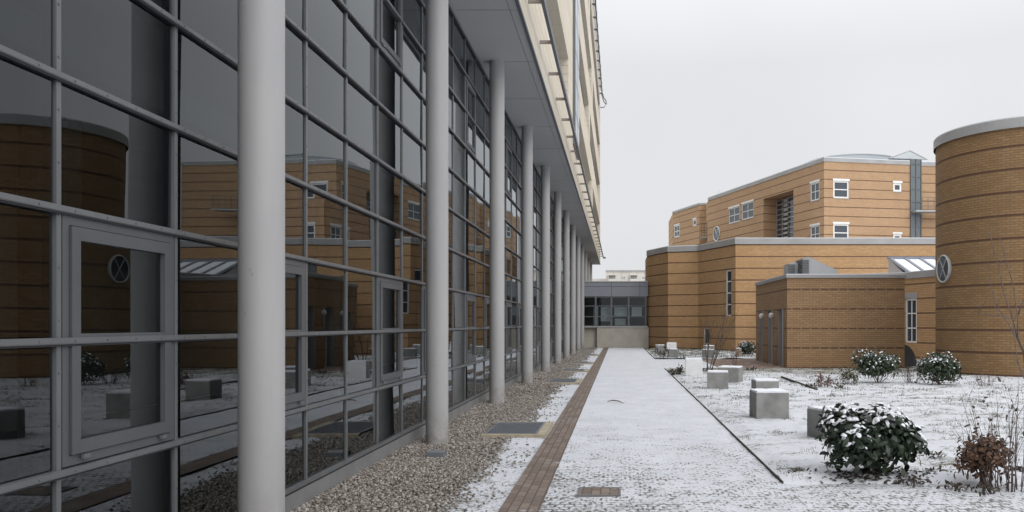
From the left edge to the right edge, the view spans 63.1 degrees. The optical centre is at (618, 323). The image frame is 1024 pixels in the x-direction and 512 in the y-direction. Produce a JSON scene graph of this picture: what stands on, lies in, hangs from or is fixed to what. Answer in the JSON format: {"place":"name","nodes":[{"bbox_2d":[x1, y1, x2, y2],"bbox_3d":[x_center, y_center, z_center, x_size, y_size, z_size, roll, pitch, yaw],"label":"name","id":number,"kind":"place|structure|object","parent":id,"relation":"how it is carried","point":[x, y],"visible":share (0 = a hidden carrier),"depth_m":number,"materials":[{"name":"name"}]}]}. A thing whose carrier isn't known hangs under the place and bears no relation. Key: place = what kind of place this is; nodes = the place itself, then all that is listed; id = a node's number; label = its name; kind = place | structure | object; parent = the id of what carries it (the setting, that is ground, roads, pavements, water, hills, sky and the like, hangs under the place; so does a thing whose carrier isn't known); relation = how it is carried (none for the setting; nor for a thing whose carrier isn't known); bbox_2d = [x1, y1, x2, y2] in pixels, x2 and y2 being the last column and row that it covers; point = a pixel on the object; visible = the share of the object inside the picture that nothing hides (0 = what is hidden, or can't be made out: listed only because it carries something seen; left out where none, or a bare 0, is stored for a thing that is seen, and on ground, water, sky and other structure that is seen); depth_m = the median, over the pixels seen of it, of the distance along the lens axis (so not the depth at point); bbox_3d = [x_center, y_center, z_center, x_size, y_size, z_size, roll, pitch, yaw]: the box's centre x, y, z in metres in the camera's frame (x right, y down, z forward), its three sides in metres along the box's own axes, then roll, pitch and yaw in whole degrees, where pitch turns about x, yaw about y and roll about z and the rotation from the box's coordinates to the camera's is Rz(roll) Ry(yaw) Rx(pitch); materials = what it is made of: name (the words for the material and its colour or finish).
{"place":"outdoors","nodes":[
{"label":"outdoors","id":0,"kind":"place"},
{"bbox_2d":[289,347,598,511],"bbox_3d":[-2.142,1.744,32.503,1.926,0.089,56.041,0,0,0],"label":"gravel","id":1,"kind":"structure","parent":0,"point":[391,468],"depth_m":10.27,"materials":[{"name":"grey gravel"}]},
{"bbox_2d":[426,450,446,456],"bbox_3d":[-2.440,1.738,11.025,0.220,0.065,0.250,0,0,0],"label":"service cover","id":2,"kind":"object","parent":1,"relation":"on","point":[436,453],"visible":1,"depth_m":10.90,"materials":[{"name":"metal"}]},
{"bbox_2d":[303,348,602,511],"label":"gravel strip","id":3,"kind":"object","parent":1,"relation":"on","point":[510,479],"visible":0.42,"depth_m":10.18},
{"bbox_2d":[481,422,552,437],"bbox_3d":[-1.640,1.780,13.600,0.980,0.140,1.700,0,0,0],"label":"light well grate","id":4,"kind":"object","parent":3,"relation":"on","point":[524,429],"visible":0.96,"depth_m":13.36,"materials":[{"name":"metal"}]},
{"bbox_2d":[546,378,581,384],"bbox_3d":[-1.640,1.780,25.000,0.980,0.140,1.800,0,0,0],"label":"light well grate","id":5,"kind":"object","parent":3,"relation":"on","point":[573,381],"visible":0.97,"depth_m":24.76,"materials":[{"name":"metal"}]},
{"bbox_2d":[561,369,588,371],"bbox_3d":[-1.640,1.780,30.700,0.980,0.140,1.400,0,0,0],"label":"light well grate","id":6,"kind":"object","parent":3,"relation":"on","point":[574,370],"visible":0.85,"depth_m":30.33,"materials":[{"name":"metal"}]},
{"bbox_2d":[570,362,593,363],"bbox_3d":[-1.640,1.780,36.600,0.980,0.140,1.400,0,0,0],"label":"light well grate","id":7,"kind":"object","parent":3,"relation":"on","point":[582,363],"visible":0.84,"depth_m":35.90,"materials":[{"name":"metal"}]},
{"bbox_2d":[539,348,811,511],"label":"path","id":8,"kind":"structure","parent":0,"point":[660,438],"depth_m":10.84,"materials":[{"name":"white snow"}]},
{"bbox_2d":[577,487,620,496],"bbox_3d":[-0.203,1.756,8.540,0.445,0.049,0.400,0,0,0],"label":"drain cover","id":9,"kind":"object","parent":8,"relation":"in","point":[599,491],"visible":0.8,"depth_m":8.47,"materials":[{"name":"brick"}]},
{"bbox_2d":[644,348,783,483],"bbox_3d":[1.794,1.748,34.500,0.012,0.065,51.000,0,0,0],"label":"lawn edging","id":10,"kind":"object","parent":8,"relation":"on","point":[762,462],"visible":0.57,"depth_m":12.06,"materials":[{"name":"black metal"}]},
{"bbox_2d":[655,359,717,368],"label":"cross path","id":11,"kind":"structure","parent":0,"point":[668,363],"depth_m":36.54,"materials":[{"name":"white snow"}]},
{"bbox_2d":[645,348,755,358],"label":"lawn","id":12,"kind":"structure","parent":0,"point":[696,356],"depth_m":44.93,"materials":[{"name":"white plant"}]},
{"bbox_2d":[656,346,669,358],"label":"dry shrub","id":13,"kind":"object","parent":12,"relation":"on","point":[666,350],"visible":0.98,"depth_m":41.47,"materials":[{"name":"brown plant"}]},
{"bbox_2d":[736,341,755,353],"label":"evergreen bush","id":14,"kind":"object","parent":12,"relation":"on","point":[747,347],"visible":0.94,"depth_m":45.78,"materials":[{"name":"green plant"}]},
{"bbox_2d":[539,350,919,510],"bbox_3d":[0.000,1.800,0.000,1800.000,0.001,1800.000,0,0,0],"label":"ground","id":15,"kind":"structure","parent":0,"point":[753,358],"depth_m":40.58,"materials":[{"name":"white plant"}]},
{"bbox_2d":[0,0,606,511],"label":"office building","id":16,"kind":"structure","parent":15,"relation":"on","point":[272,254],"depth_m":6.49,"materials":[{"name":"glass"}]},
{"bbox_2d":[61,215,173,467],"bbox_3d":[-3.091,0.093,5.130,0.078,1.408,1.142,0,0,0],"label":"window","id":17,"kind":"structure","parent":16,"relation":"in","point":[116,280],"depth_m":5.05,"materials":[{"name":"metal"}]},
{"bbox_2d":[285,258,305,409],"bbox_3d":[-3.091,0.093,7.530,0.078,1.408,1.142,0,0,0],"label":"window","id":18,"kind":"structure","parent":16,"relation":"in","point":[295,271],"depth_m":7.87,"materials":[{"name":"metal"}]},
{"bbox_2d":[378,277,401,385],"bbox_3d":[-3.091,0.093,11.130,0.078,1.408,1.142,0,0,0],"label":"window","id":19,"kind":"structure","parent":16,"relation":"in","point":[389,290],"depth_m":11.12,"materials":[{"name":"metal"}]},
{"bbox_2d":[378,0,401,69],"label":"window","id":20,"kind":"structure","parent":16,"relation":"in","point":[390,26],"depth_m":11.17,"materials":[{"name":"metal"}]},
{"bbox_2d":[423,286,425,374],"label":"window","id":21,"kind":"structure","parent":16,"relation":"in","point":[424,287],"depth_m":13.02,"materials":[{"name":"metal"}]},
{"bbox_2d":[466,294,475,362],"bbox_3d":[-3.099,0.093,17.130,0.062,1.408,1.142,0,0,0],"label":"window","id":22,"kind":"structure","parent":16,"relation":"in","point":[470,299],"depth_m":17.19,"materials":[{"name":"metal"}]},
{"bbox_2d":[466,77,475,155],"bbox_3d":[-3.099,-4.287,17.130,0.062,1.408,1.142,0,0,0],"label":"window","id":23,"kind":"structure","parent":16,"relation":"in","point":[470,92],"depth_m":17.19,"materials":[{"name":"glass"}]},
{"bbox_2d":[485,298,488,357],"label":"window","id":24,"kind":"structure","parent":16,"relation":"in","point":[486,299],"depth_m":19.18,"materials":[{"name":"metal"}]},
{"bbox_2d":[506,302,511,352],"bbox_3d":[-3.099,0.093,23.130,0.062,1.408,1.142,0,0,0],"label":"window","id":25,"kind":"structure","parent":16,"relation":"in","point":[508,305],"depth_m":23.11,"materials":[{"name":"metal"}]},
{"bbox_2d":[506,142,511,197],"bbox_3d":[-3.099,-4.287,23.130,0.062,1.408,1.142,0,0,0],"label":"window","id":26,"kind":"structure","parent":16,"relation":"in","point":[508,151],"depth_m":23.11,"materials":[{"name":"glass"}]},
{"bbox_2d":[517,304,521,349],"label":"window","id":27,"kind":"structure","parent":16,"relation":"in","point":[519,307],"depth_m":25.66,"materials":[{"name":"metal"}]},
{"bbox_2d":[533,307,533,345],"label":"window","id":28,"kind":"structure","parent":16,"relation":"in","point":[533,307],"depth_m":29.57,"materials":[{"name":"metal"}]},
{"bbox_2d":[533,186,533,223],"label":"window","id":29,"kind":"structure","parent":16,"relation":"in","point":[533,186],"depth_m":29.57,"materials":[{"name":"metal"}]},
{"bbox_2d":[537,308,539,344],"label":"window","id":30,"kind":"structure","parent":16,"relation":"in","point":[538,309],"depth_m":31.72,"materials":[{"name":"metal"}]},
{"bbox_2d":[550,311,552,341],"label":"window","id":31,"kind":"structure","parent":16,"relation":"in","point":[551,313],"depth_m":37.84,"materials":[{"name":"metal"}]},
{"bbox_2d":[498,348,607,511],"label":"brick border","id":32,"kind":"object","parent":15,"relation":"on","point":[528,492],"visible":1,"depth_m":10.77,"materials":[{"name":"brown brick"}]},
{"bbox_2d":[584,281,648,347],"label":"link building","id":33,"kind":"structure","parent":15,"relation":"on","point":[614,314],"depth_m":61.00,"materials":[{"name":"concrete"}]},
{"bbox_2d":[584,296,595,325],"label":"window","id":34,"kind":"structure","parent":33,"relation":"in","point":[595,296],"depth_m":60.97,"materials":[{"name":"grey metal"}]},
{"bbox_2d":[596,296,610,325],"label":"window","id":35,"kind":"structure","parent":33,"relation":"in","point":[596,296],"depth_m":60.97,"materials":[{"name":"grey metal"}]},
{"bbox_2d":[611,296,628,325],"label":"window","id":36,"kind":"structure","parent":33,"relation":"in","point":[611,296],"depth_m":60.97,"materials":[{"name":"grey metal"}]},
{"bbox_2d":[592,269,644,280],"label":"apartment building","id":37,"kind":"structure","parent":15,"relation":"on","point":[627,275],"depth_m":330.00,"materials":[{"name":"concrete"}]},
{"bbox_2d":[655,344,664,351],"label":"concrete cube","id":38,"kind":"object","parent":15,"relation":"on","point":[660,347],"visible":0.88,"depth_m":49.60,"materials":[{"name":"grey concrete"}]},
{"bbox_2d":[667,342,676,348],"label":"concrete cube","id":39,"kind":"object","parent":15,"relation":"on","point":[671,344],"visible":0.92,"depth_m":47.00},
{"bbox_2d":[667,348,677,358],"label":"concrete cube","id":40,"kind":"object","parent":15,"relation":"on","point":[673,353],"visible":0.89,"depth_m":41.80,"materials":[{"name":"grey concrete"}]},
{"bbox_2d":[669,202,706,245],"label":"brick building","id":41,"kind":"structure","parent":15,"relation":"on","point":[687,225],"depth_m":93.70,"materials":[{"name":"brown brick"}]},
{"bbox_2d":[674,223,679,237],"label":"window","id":42,"kind":"structure","parent":41,"relation":"in","point":[676,228],"depth_m":96.81,"materials":[{"name":"white glass"}]},
{"bbox_2d":[685,358,701,375],"bbox_3d":[2.493,1.466,27.430,0.560,0.668,0.560,0,0,4],"label":"concrete cube","id":43,"kind":"object","parent":15,"relation":"on","point":[693,366],"visible":0.85,"depth_m":27.15,"materials":[{"name":"white concrete"}]},
{"bbox_2d":[702,349,713,358],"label":"concrete cube","id":44,"kind":"object","parent":15,"relation":"on","point":[710,353],"visible":0.73,"depth_m":41.50,"materials":[{"name":"grey concrete"}]},
{"bbox_2d":[703,345,713,348],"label":"concrete cube","id":45,"kind":"object","parent":15,"relation":"on","point":[710,346],"visible":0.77,"depth_m":45.00,"materials":[{"name":"grey concrete"}]},
{"bbox_2d":[707,370,727,388],"bbox_3d":[2.641,1.521,22.027,0.555,0.558,0.555,0,0,6],"label":"concrete cube","id":46,"kind":"object","parent":15,"relation":"on","point":[717,379],"visible":0.91,"depth_m":21.75,"materials":[{"name":"grey concrete"}]},
{"bbox_2d":[718,365,742,382],"bbox_3d":[3.279,1.516,24.210,0.620,0.568,0.620,0,0,20],"label":"concrete cube","id":47,"kind":"object","parent":15,"relation":"on","point":[735,374],"visible":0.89,"depth_m":23.91,"materials":[{"name":"grey concrete"}]},
{"bbox_2d":[736,348,740,355],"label":"stone bollard","id":48,"kind":"object","parent":15,"relation":"on","point":[739,350],"visible":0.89,"depth_m":43.47,"materials":[{"name":"beige stone"}]},
{"bbox_2d":[751,378,778,388],"bbox_3d":[3.344,1.526,18.865,0.530,0.548,0.530,0,0,-2],"label":"concrete cube","id":49,"kind":"object","parent":15,"relation":"on","point":[765,383],"visible":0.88,"depth_m":18.61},
{"bbox_2d":[749,388,788,418],"bbox_3d":[2.759,1.501,15.150,0.600,0.598,0.600,0,0,-3],"label":"concrete cube","id":50,"kind":"object","parent":15,"relation":"on","point":[770,403],"visible":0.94,"depth_m":14.86,"materials":[{"name":"grey concrete"}]},
{"bbox_2d":[755,257,905,367],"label":"brick outbuilding","id":51,"kind":"structure","parent":15,"relation":"on","point":[812,313],"depth_m":32.90,"materials":[{"name":"brick"}]},
{"bbox_2d":[759,311,762,361],"bbox_3d":[6.832,0.570,38.519,0.412,2.360,1.098,0,0,3],"label":"door","id":52,"kind":"structure","parent":51,"relation":"in","point":[760,320],"depth_m":39.00,"materials":[{"name":"metal"}]},
{"bbox_2d":[768,310,772,363],"bbox_3d":[6.864,0.570,36.369,0.412,2.360,1.195,0,0,2],"label":"door","id":53,"kind":"structure","parent":51,"relation":"in","point":[770,320],"depth_m":36.91,"materials":[{"name":"metal"}]},
{"bbox_2d":[778,309,782,366],"bbox_3d":[6.895,0.570,34.194,0.412,2.360,1.244,0,0,2],"label":"door","id":54,"kind":"structure","parent":51,"relation":"in","point":[780,312],"depth_m":34.75,"materials":[{"name":"metal"}]},
{"bbox_2d":[807,405,856,439],"bbox_3d":[3.220,1.526,12.425,0.550,0.548,0.550,0,0,-17],"label":"concrete cube","id":55,"kind":"object","parent":15,"relation":"on","point":[813,416],"visible":0.38,"depth_m":12.42,"materials":[{"name":"grey concrete"}]},
{"bbox_2d":[869,256,934,359],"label":"brick wing","id":56,"kind":"structure","parent":15,"relation":"on","point":[919,271],"depth_m":42.04,"materials":[{"name":"brown brick"}]},
{"bbox_2d":[906,299,916,342],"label":"window","id":57,"kind":"structure","parent":56,"relation":"in","point":[911,304],"depth_m":42.46,"materials":[{"name":"white glass"}]},
{"bbox_2d":[785,484,1023,511],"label":"forecourt","id":58,"kind":"structure","parent":15,"relation":"on","point":[868,498],"depth_m":8.26,"materials":[{"name":"white snow"}]},
{"bbox_2d":[898,474,937,487],"bbox_3d":[3.235,1.705,8.950,0.370,0.129,0.440,0,0,30],"label":"dead perennial","id":59,"kind":"object","parent":58,"relation":"on","point":[913,480],"visible":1,"depth_m":8.92,"materials":[{"name":"brown plant"}]},
{"bbox_2d":[936,479,977,492],"bbox_3d":[3.554,1.704,8.632,0.390,0.169,0.473,0,0,0],"label":"dead perennial","id":60,"kind":"object","parent":58,"relation":"on","point":[955,486],"visible":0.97,"depth_m":8.58,"materials":[{"name":"brown plant"}]},
{"bbox_2d":[952,433,1017,484],"bbox_3d":[3.965,1.464,8.872,0.677,0.648,0.609,0,0,0],"label":"withered shrub","id":61,"kind":"object","parent":58,"relation":"on","point":[968,457],"visible":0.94,"depth_m":8.77,"materials":[{"name":"brown plant"}]},
{"bbox_2d":[950,365,1023,491],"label":"twig shrub","id":62,"kind":"object","parent":58,"relation":"on","point":[1015,454],"visible":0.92,"depth_m":8.70,"materials":[{"name":"brown plant"}]},
{"bbox_2d":[973,482,1011,496],"bbox_3d":[3.846,1.711,8.465,0.429,0.173,0.378,0,0,0],"label":"dead perennial","id":63,"kind":"object","parent":58,"relation":"on","point":[984,487],"visible":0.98,"depth_m":8.49,"materials":[{"name":"brown plant"}]},
{"bbox_2d":[905,345,916,365],"bbox_3d":[12.025,1.300,34.450,0.550,0.900,0.900,0,0,0],"label":"storage bin","id":64,"kind":"object","parent":15,"relation":"on","point":[910,355],"visible":0.6,"depth_m":34.00,"materials":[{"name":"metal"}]},
{"bbox_2d":[933,116,1023,376],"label":"brick tower","id":65,"kind":"structure","parent":15,"relation":"on","point":[979,174],"depth_m":27.54,"materials":[{"name":"brick"}]},
{"bbox_2d":[936,255,949,282],"bbox_3d":[11.471,-1.955,29.156,0.061,1.001,1.001,0,0,-4],"label":"round window","id":66,"kind":"structure","parent":65,"relation":"in","point":[942,266],"depth_m":29.14,"materials":[{"name":"white glass"}]},
{"bbox_2d":[978,207,1023,377],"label":"bare tree","id":67,"kind":"object","parent":15,"relation":"on","point":[1016,334],"visible":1,"depth_m":15.46,"materials":[{"name":"brown plant"}]},
{"bbox_2d":[702,359,785,367],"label":"doorstep paving","id":68,"kind":"structure","parent":0,"point":[748,363],"depth_m":36.45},
{"bbox_2d":[645,238,934,351],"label":"brick building","id":69,"kind":"structure","parent":0,"point":[684,280],"depth_m":53.47,"materials":[{"name":"brown brick"}]},
{"bbox_2d":[704,328,709,344],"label":"window","id":70,"kind":"structure","parent":69,"relation":"in","point":[707,335],"depth_m":56.27,"materials":[{"name":"grey glass"}]},
{"bbox_2d":[726,270,730,315],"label":"window","id":71,"kind":"structure","parent":69,"relation":"in","point":[728,272],"depth_m":53.46,"materials":[{"name":"white glass"}]},
{"bbox_2d":[592,0,1023,278],"label":"sky","id":72,"kind":"structure","parent":0,"point":[703,98],"materials":[{"name":"white"}]},
{"bbox_2d":[706,150,934,242],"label":"brick building","id":73,"kind":"structure","parent":0,"point":[860,195],"depth_m":68.62,"materials":[{"name":"brown brick"}]},
{"bbox_2d":[713,226,719,240],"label":"round window","id":74,"kind":"structure","parent":73,"relation":"in","point":[716,233],"depth_m":86.44,"materials":[{"name":"white glass"}]},
{"bbox_2d":[728,204,739,224],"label":"window","id":75,"kind":"structure","parent":73,"relation":"in","point":[733,212],"depth_m":82.60,"materials":[{"name":"white glass"}]},
{"bbox_2d":[741,199,753,220],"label":"window","id":76,"kind":"structure","parent":73,"relation":"in","point":[747,209],"depth_m":79.98,"materials":[{"name":"white glass"}]},
{"bbox_2d":[776,196,792,237],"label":"recess window","id":77,"kind":"structure","parent":73,"relation":"in","point":[780,212],"depth_m":76.00,"materials":[{"name":"metal"}]},
{"bbox_2d":[810,179,819,201],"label":"window","id":78,"kind":"structure","parent":73,"relation":"in","point":[814,186],"depth_m":68.33,"materials":[{"name":"white glass"}]},
{"bbox_2d":[810,223,819,237],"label":"window","id":79,"kind":"structure","parent":73,"relation":"in","point":[814,229],"depth_m":68.33,"materials":[{"name":"white glass"}]},
{"bbox_2d":[833,178,849,198],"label":"window","id":80,"kind":"structure","parent":73,"relation":"in","point":[840,186],"depth_m":67.33,"materials":[{"name":"white glass"}]},
{"bbox_2d":[833,222,849,237],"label":"window","id":81,"kind":"structure","parent":73,"relation":"in","point":[840,229],"depth_m":67.33,"materials":[{"name":"white glass"}]},
{"bbox_2d":[893,181,901,192],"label":"window","id":82,"kind":"structure","parent":73,"relation":"in","point":[896,184],"depth_m":68.31,"materials":[{"name":"white glass"}]},
{"bbox_2d":[893,232,901,237],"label":"window","id":83,"kind":"structure","parent":73,"relation":"in","point":[895,234],"depth_m":68.28,"materials":[{"name":"white glass"}]},
{"bbox_2d":[649,348,1023,484],"bbox_3d":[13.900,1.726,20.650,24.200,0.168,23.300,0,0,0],"label":"lawn","id":84,"kind":"structure","parent":0,"point":[782,449],"depth_m":15.56,"materials":[{"name":"white plant"}]},
{"bbox_2d":[668,363,684,374],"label":"dry shrub","id":85,"kind":"object","parent":84,"relation":"on","point":[678,370],"visible":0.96,"depth_m":28.22,"materials":[{"name":"brown plant"}]},
{"bbox_2d":[693,284,737,369],"bbox_3d":[3.568,0.083,30.411,1.938,3.388,0.980,0,0,31],"label":"bare sapling","id":86,"kind":"object","parent":84,"relation":"on","point":[716,355],"visible":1,"depth_m":30.27,"materials":[{"name":"brown plant"}]},
{"bbox_2d":[730,346,740,365],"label":"dry shrub","id":87,"kind":"object","parent":84,"relation":"on","point":[735,355],"visible":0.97,"depth_m":31.18,"materials":[{"name":"red plant"}]},
{"bbox_2d":[788,466,809,472],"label":"dead perennial","id":88,"kind":"object","parent":84,"relation":"on","point":[798,469],"visible":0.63,"depth_m":9.46,"materials":[{"name":"brown plant"}]},
{"bbox_2d":[781,376,817,389],"bbox_3d":[5.147,1.708,23.750,0.050,0.085,5.101,0,0,1],"label":"bed edging","id":89,"kind":"object","parent":84,"relation":"on","point":[790,380],"visible":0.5,"depth_m":23.83,"materials":[{"name":"brown metal"}]},
{"bbox_2d":[801,382,816,387],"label":"dead perennial","id":90,"kind":"object","parent":84,"relation":"on","point":[810,384],"visible":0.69,"depth_m":22.18,"materials":[{"name":"brown plant"}]},
{"bbox_2d":[810,372,837,386],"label":"dry shrub","id":91,"kind":"object","parent":84,"relation":"on","point":[828,380],"visible":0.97,"depth_m":22.17,"materials":[{"name":"red plant"}]},
{"bbox_2d":[831,382,847,388],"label":"dead perennial","id":92,"kind":"object","parent":84,"relation":"on","point":[840,386],"visible":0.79,"depth_m":21.96,"materials":[{"name":"brown plant"}]},
{"bbox_2d":[836,363,860,383],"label":"dry shrub","id":93,"kind":"object","parent":84,"relation":"on","point":[849,376],"visible":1,"depth_m":23.59,"materials":[{"name":"green plant"}]},
{"bbox_2d":[797,468,936,483],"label":"leaf litter","id":94,"kind":"object","parent":84,"relation":"on","point":[867,471],"visible":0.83,"depth_m":9.18,"materials":[{"name":"brown plant"}]},
{"bbox_2d":[814,402,929,477],"bbox_3d":[2.873,1.334,9.337,1.292,0.913,1.054,0,0,0],"label":"evergreen bush","id":95,"kind":"object","parent":84,"relation":"on","point":[866,438],"visible":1,"depth_m":9.13,"materials":[{"name":"green plant"}]},
{"bbox_2d":[851,348,901,382],"bbox_3d":[7.503,1.211,23.824,1.517,1.095,1.144,0,0,0],"label":"evergreen bush","id":96,"kind":"object","parent":84,"relation":"on","point":[871,364],"visible":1,"depth_m":23.71,"materials":[{"name":"green plant"}]},
{"bbox_2d":[896,357,922,382],"bbox_3d":[8.487,1.365,23.787,0.735,0.778,0.864,0,0,-27],"label":"dry shrub","id":97,"kind":"object","parent":84,"relation":"on","point":[908,373],"visible":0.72,"depth_m":23.82,"materials":[{"name":"brown plant"}]},
{"bbox_2d":[921,451,945,458],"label":"dead perennial","id":98,"kind":"object","parent":84,"relation":"on","point":[937,454],"visible":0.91,"depth_m":10.61,"materials":[{"name":"brown plant"}]},
{"bbox_2d":[916,465,951,471],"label":"dead perennial","id":99,"kind":"object","parent":84,"relation":"on","point":[933,468],"visible":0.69,"depth_m":9.48,"materials":[{"name":"brown plant"}]},
{"bbox_2d":[913,351,962,384],"bbox_3d":[9.043,1.223,23.286,1.259,1.074,1.132,0,0,0],"label":"evergreen bush","id":100,"kind":"object","parent":84,"relation":"on","point":[940,367],"visible":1,"depth_m":23.05,"materials":[{"name":"green plant"}]},
{"bbox_2d":[974,370,994,385],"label":"dry shrub","id":101,"kind":"object","parent":84,"relation":"on","point":[989,382],"visible":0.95,"depth_m":22.84,"materials":[{"name":"brown plant"}]},
{"bbox_2d":[1009,466,1023,471],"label":"dead perennial","id":102,"kind":"object","parent":84,"relation":"on","point":[1019,468],"visible":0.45,"depth_m":9.58,"materials":[{"name":"brown plant"}]}
]}

